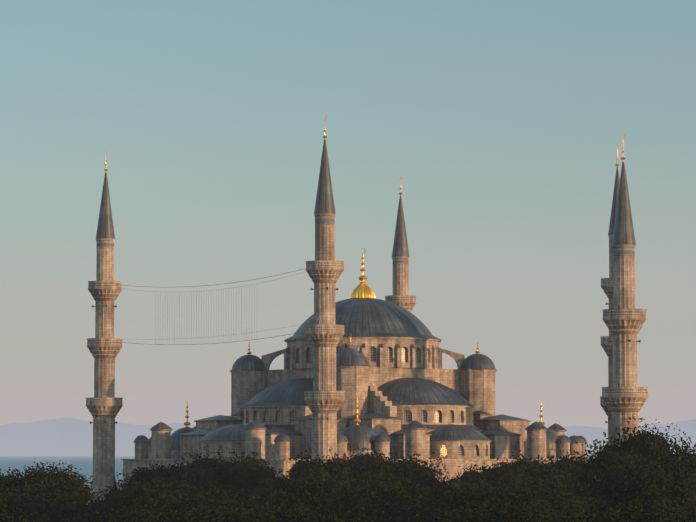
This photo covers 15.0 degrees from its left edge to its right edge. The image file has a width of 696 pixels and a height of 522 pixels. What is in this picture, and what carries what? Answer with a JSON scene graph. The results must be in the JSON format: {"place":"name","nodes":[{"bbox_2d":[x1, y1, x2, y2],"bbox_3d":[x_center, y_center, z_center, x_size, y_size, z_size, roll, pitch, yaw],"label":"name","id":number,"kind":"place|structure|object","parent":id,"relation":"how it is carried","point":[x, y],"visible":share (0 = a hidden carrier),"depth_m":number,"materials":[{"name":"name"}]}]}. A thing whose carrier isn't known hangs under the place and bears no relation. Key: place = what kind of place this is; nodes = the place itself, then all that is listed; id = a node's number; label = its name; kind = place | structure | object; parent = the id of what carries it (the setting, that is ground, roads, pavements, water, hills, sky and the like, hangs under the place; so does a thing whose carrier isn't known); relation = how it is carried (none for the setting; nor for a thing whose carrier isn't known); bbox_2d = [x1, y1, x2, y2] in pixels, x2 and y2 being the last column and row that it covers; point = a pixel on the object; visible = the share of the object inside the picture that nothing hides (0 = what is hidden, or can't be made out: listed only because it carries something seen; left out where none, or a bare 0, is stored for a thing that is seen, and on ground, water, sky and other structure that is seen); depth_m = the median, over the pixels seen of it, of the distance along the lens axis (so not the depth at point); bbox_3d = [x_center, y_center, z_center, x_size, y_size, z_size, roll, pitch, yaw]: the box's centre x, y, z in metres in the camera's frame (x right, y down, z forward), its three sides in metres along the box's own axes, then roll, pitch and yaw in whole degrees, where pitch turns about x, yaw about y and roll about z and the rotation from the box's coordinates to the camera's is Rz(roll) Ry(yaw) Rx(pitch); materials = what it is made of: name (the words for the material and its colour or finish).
{"place":"outdoors","nodes":[
{"label":"outdoors","id":0,"kind":"place"},
{"bbox_2d":[0,456,596,490],"bbox_3d":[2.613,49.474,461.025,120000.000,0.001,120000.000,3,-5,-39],"label":"sea","id":1,"kind":"structure","parent":0,"point":[84,464],"depth_m":4889.93,"materials":[{"name":"blue liquid"}]},
{"bbox_2d":[0,478,18,500],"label":"tree","id":2,"kind":"object","parent":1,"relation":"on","point":[4,490],"visible":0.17,"depth_m":249.02,"materials":[{"name":"green plant"}]},
{"bbox_2d":[0,467,29,486],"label":"tree","id":3,"kind":"object","parent":1,"relation":"on","point":[6,476],"visible":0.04,"depth_m":254.63,"materials":[{"name":"green plant"}]},
{"bbox_2d":[0,477,73,521],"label":"tree","id":4,"kind":"object","parent":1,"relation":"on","point":[42,504],"visible":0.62,"depth_m":230.92,"materials":[{"name":"green plant"}]},
{"bbox_2d":[0,460,95,517],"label":"tree","id":5,"kind":"object","parent":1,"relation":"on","point":[41,475],"visible":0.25,"depth_m":252.12,"materials":[{"name":"green plant"}]},
{"bbox_2d":[36,473,95,519],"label":"tree","id":6,"kind":"object","parent":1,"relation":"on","point":[76,489],"visible":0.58,"depth_m":249.32,"materials":[{"name":"green plant"}]},
{"bbox_2d":[61,489,117,521],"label":"tree","id":7,"kind":"object","parent":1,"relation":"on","point":[88,508],"visible":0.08,"depth_m":230.62,"materials":[{"name":"green plant"}]},
{"bbox_2d":[85,151,122,496],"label":"minaret","id":8,"kind":"object","parent":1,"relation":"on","point":[103,405],"visible":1,"depth_m":465.77,"materials":[{"name":"stone"}]},
{"bbox_2d":[77,498,185,521],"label":"tree","id":9,"kind":"object","parent":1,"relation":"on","point":[135,513],"visible":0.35,"depth_m":169.65,"materials":[{"name":"green plant"}]},
{"bbox_2d":[111,481,154,494],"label":"tree","id":10,"kind":"object","parent":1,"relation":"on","point":[128,487],"visible":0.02,"depth_m":302.49,"materials":[{"name":"green plant"}]},
{"bbox_2d":[76,476,197,521],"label":"tree","id":11,"kind":"object","parent":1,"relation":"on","point":[123,499],"visible":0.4,"depth_m":214.01,"materials":[{"name":"green plant"}]},
{"bbox_2d":[105,456,188,491],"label":"tree","id":12,"kind":"object","parent":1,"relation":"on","point":[147,474],"visible":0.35,"depth_m":313.45,"materials":[{"name":"green plant"}]},
{"bbox_2d":[92,496,237,521],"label":"tree","id":13,"kind":"object","parent":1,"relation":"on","point":[152,518],"visible":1,"depth_m":163.25,"materials":[{"name":"green plant"}]},
{"bbox_2d":[130,476,240,507],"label":"tree","id":14,"kind":"object","parent":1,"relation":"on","point":[188,489],"visible":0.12,"depth_m":222.34,"materials":[{"name":"green plant"}]},
{"bbox_2d":[138,497,249,521],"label":"tree","id":15,"kind":"object","parent":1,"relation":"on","point":[175,512],"visible":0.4,"depth_m":166.24,"materials":[{"name":"green plant"}]},
{"bbox_2d":[154,444,236,490],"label":"tree","id":16,"kind":"object","parent":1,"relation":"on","point":[198,468],"visible":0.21,"depth_m":307.80,"materials":[{"name":"green plant"}]},
{"bbox_2d":[138,477,268,521],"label":"tree","id":17,"kind":"object","parent":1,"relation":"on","point":[219,501],"visible":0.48,"depth_m":198.61,"materials":[{"name":"green plant"}]},
{"bbox_2d":[199,450,279,498],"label":"tree","id":18,"kind":"object","parent":1,"relation":"on","point":[239,473],"visible":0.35,"depth_m":304.43,"materials":[{"name":"green plant"}]},
{"bbox_2d":[235,458,284,495],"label":"tree","id":19,"kind":"object","parent":1,"relation":"on","point":[247,485],"visible":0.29,"depth_m":303.79,"materials":[{"name":"green plant"}]},
{"bbox_2d":[244,470,302,498],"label":"tree","id":20,"kind":"object","parent":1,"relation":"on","point":[278,484],"visible":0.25,"depth_m":289.26,"materials":[{"name":"green plant"}]},
{"bbox_2d":[286,472,309,492],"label":"tree","id":21,"kind":"object","parent":1,"relation":"on","point":[292,483],"depth_m":288.56,"materials":[{"name":"green plant"}]},
{"bbox_2d":[304,115,345,464],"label":"minaret","id":22,"kind":"object","parent":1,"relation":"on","point":[324,399],"visible":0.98,"depth_m":417.34,"materials":[{"name":"stone"}]},
{"bbox_2d":[115,268,311,344],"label":"string lights","id":23,"kind":"object","parent":22,"relation":"attached to","point":[196,320],"visible":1,"depth_m":446.58,"materials":[{"name":"grey plastic"}]},
{"bbox_2d":[281,449,368,488],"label":"tree","id":24,"kind":"object","parent":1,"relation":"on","point":[337,467],"visible":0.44,"depth_m":290.76,"materials":[{"name":"green plant"}]},
{"bbox_2d":[258,462,399,521],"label":"tree","id":25,"kind":"object","parent":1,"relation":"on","point":[325,492],"visible":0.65,"depth_m":213.73,"materials":[{"name":"green plant"}]},
{"bbox_2d":[87,248,592,503],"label":"mosque","id":26,"kind":"structure","parent":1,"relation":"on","point":[405,392],"depth_m":448.66,"materials":[{"name":"stone"}]},
{"bbox_2d":[344,444,400,476],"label":"tree","id":27,"kind":"object","parent":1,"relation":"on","point":[363,459],"visible":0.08,"depth_m":302.76,"materials":[{"name":"green plant"}]},
{"bbox_2d":[332,466,423,521],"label":"tree","id":28,"kind":"object","parent":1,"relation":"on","point":[397,503],"visible":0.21,"depth_m":234.12,"materials":[{"name":"green plant"}]},
{"bbox_2d":[356,468,438,512],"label":"tree","id":29,"kind":"object","parent":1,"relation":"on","point":[421,492],"visible":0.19,"depth_m":243.60,"materials":[{"name":"green plant"}]},
{"bbox_2d":[385,176,415,311],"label":"minaret","id":30,"kind":"object","parent":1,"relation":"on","point":[402,297],"visible":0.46,"depth_m":509.91,"materials":[{"name":"stone"}]},
{"bbox_2d":[357,451,452,488],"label":"tree","id":31,"kind":"object","parent":1,"relation":"on","point":[408,467],"visible":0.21,"depth_m":290.95,"materials":[{"name":"green plant"}]},
{"bbox_2d":[412,471,450,489],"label":"tree","id":32,"kind":"object","parent":1,"relation":"on","point":[430,479],"visible":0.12,"depth_m":287.80,"materials":[{"name":"green plant"}]},
{"bbox_2d":[445,477,464,501],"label":"conifer tree","id":33,"kind":"object","parent":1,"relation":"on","point":[454,483],"visible":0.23,"depth_m":268.01,"materials":[{"name":"green plant"}]},
{"bbox_2d":[411,470,509,521],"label":"tree","id":34,"kind":"object","parent":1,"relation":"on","point":[455,498],"visible":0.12,"depth_m":206.13,"materials":[{"name":"green plant"}]},
{"bbox_2d":[453,456,537,491],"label":"tree","id":35,"kind":"object","parent":1,"relation":"on","point":[504,472],"visible":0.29,"depth_m":281.24,"materials":[{"name":"green plant"}]},
{"bbox_2d":[435,468,582,521],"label":"tree","id":36,"kind":"object","parent":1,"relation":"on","point":[499,497],"visible":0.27,"depth_m":199.91,"materials":[{"name":"green plant"}]},
{"bbox_2d":[491,450,574,488],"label":"tree","id":37,"kind":"object","parent":1,"relation":"on","point":[535,464],"visible":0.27,"depth_m":288.17,"materials":[{"name":"green plant"}]},
{"bbox_2d":[482,469,610,520],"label":"tree","id":38,"kind":"object","parent":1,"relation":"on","point":[575,499],"visible":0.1,"depth_m":208.27,"materials":[{"name":"green plant"}]},
{"bbox_2d":[530,448,594,478],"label":"tree","id":39,"kind":"object","parent":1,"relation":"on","point":[567,463],"visible":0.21,"depth_m":292.79,"materials":[{"name":"green plant"}]},
{"bbox_2d":[570,437,641,509],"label":"tree","id":40,"kind":"object","parent":1,"relation":"on","point":[597,471],"visible":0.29,"depth_m":236.14,"materials":[{"name":"green plant"}]},
{"bbox_2d":[600,145,635,444],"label":"minaret","id":41,"kind":"object","parent":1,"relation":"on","point":[607,288],"visible":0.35,"depth_m":459.02,"materials":[{"name":"stone"}]},
{"bbox_2d":[573,445,666,506],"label":"tree","id":42,"kind":"object","parent":1,"relation":"on","point":[652,452],"visible":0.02,"depth_m":244.72,"materials":[{"name":"green plant"}]},
{"bbox_2d":[602,134,648,445],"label":"minaret","id":43,"kind":"object","parent":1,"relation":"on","point":[625,396],"visible":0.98,"depth_m":365.26,"materials":[{"name":"stone"}]},
{"bbox_2d":[571,415,690,502],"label":"tree","id":44,"kind":"object","parent":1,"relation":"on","point":[642,440],"visible":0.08,"depth_m":248.41,"materials":[{"name":"green plant"}]},
{"bbox_2d":[591,450,695,516],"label":"tree","id":45,"kind":"object","parent":1,"relation":"on","point":[666,481],"visible":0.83,"depth_m":216.14,"materials":[{"name":"green plant"}]},
{"bbox_2d":[639,438,695,470],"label":"tree","id":46,"kind":"object","parent":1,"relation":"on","point":[671,456],"visible":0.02,"depth_m":241.92,"materials":[{"name":"green plant"}]},
{"bbox_2d":[669,452,695,476],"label":"tree","id":47,"kind":"object","parent":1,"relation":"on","point":[688,465],"depth_m":239.53,"materials":[{"name":"green plant"}]},
{"bbox_2d":[0,417,695,455],"bbox_3d":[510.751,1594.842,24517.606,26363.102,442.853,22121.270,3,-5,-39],"label":"distant hills","id":48,"kind":"structure","parent":0,"point":[68,436],"depth_m":29759.11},
{"bbox_2d":[0,0,695,428],"label":"sky","id":49,"kind":"structure","parent":0,"point":[502,123],"materials":[{"name":"blue"}]}
]}

